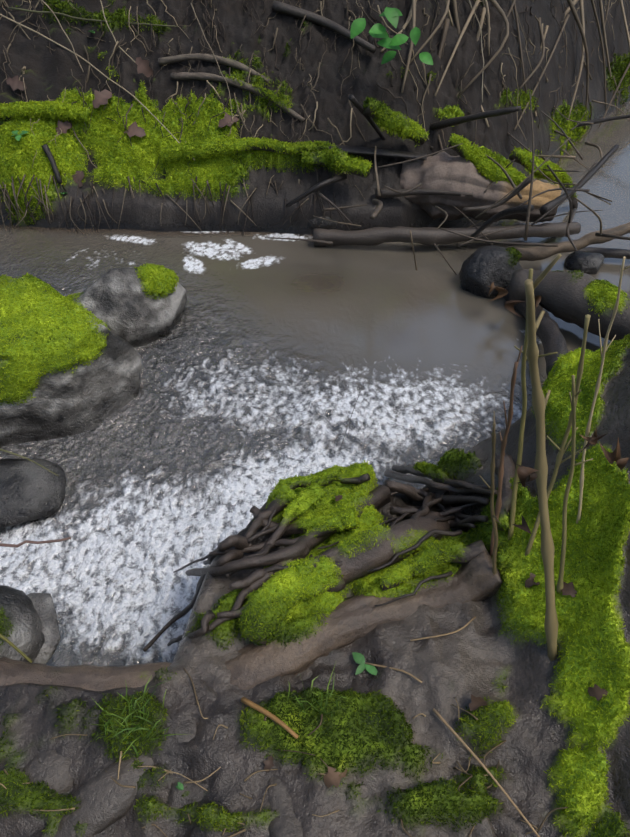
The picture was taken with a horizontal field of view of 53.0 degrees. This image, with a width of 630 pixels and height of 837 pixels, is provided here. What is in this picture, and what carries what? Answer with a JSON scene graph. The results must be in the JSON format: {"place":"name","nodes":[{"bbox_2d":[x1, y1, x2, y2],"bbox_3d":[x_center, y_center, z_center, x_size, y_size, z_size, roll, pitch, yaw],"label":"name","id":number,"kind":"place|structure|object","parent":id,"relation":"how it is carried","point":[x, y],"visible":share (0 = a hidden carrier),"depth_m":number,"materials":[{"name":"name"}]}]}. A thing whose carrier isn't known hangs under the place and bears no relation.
{"place":"outdoors","nodes":[
{"label":"outdoors","id":0,"kind":"place"},
{"bbox_2d":[0,0,629,836],"bbox_3d":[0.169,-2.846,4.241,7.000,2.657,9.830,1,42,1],"label":"ground","id":1,"kind":"structure","parent":0,"point":[478,654],"depth_m":1.45,"materials":[{"name":"brown soil"}]},
{"bbox_2d":[12,7,432,789],"bbox_3d":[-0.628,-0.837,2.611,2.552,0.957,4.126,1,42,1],"label":"small green plants","id":2,"kind":"object","parent":1,"relation":"on","point":[378,29],"visible":0.92,"depth_m":1.40,"materials":[{"name":"green plant"}]},
{"bbox_2d":[0,216,604,663],"bbox_3d":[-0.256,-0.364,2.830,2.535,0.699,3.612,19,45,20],"label":"rocks","id":3,"kind":"object","parent":1,"relation":"on","point":[86,396],"visible":0.56,"depth_m":2.57,"materials":[{"name":"grey stone"}]},
{"bbox_2d":[0,0,629,836],"bbox_3d":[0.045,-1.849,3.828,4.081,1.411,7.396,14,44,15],"label":"moss fronds","id":4,"kind":"object","parent":1,"relation":"on","point":[220,154],"visible":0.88,"depth_m":1.52,"materials":[{"name":"green plant"}]},
{"bbox_2d":[0,0,629,836],"bbox_3d":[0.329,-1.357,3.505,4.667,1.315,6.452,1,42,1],"label":"roots and driftwood","id":5,"kind":"object","parent":1,"relation":"on","point":[444,186],"visible":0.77,"depth_m":1.63,"materials":[{"name":"brown wood"}]},
{"bbox_2d":[0,0,629,836],"bbox_3d":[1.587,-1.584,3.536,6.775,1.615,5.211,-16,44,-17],"label":"twigs","id":6,"kind":"object","parent":1,"relation":"on","point":[530,352],"visible":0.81,"depth_m":3.82,"materials":[{"name":"brown wood"}]},
{"bbox_2d":[6,57,628,787],"bbox_3d":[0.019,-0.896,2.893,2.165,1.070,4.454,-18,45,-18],"label":"dead leaves","id":7,"kind":"object","parent":1,"relation":"on","point":[524,475],"visible":0.85,"depth_m":1.33,"materials":[{"name":"brown plant"}]},
{"bbox_2d":[0,100,629,666],"bbox_3d":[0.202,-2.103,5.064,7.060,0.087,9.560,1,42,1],"label":"water","id":8,"kind":"structure","parent":0,"point":[266,358],"depth_m":2.84,"materials":[{"name":"grey liquid"}]}
]}

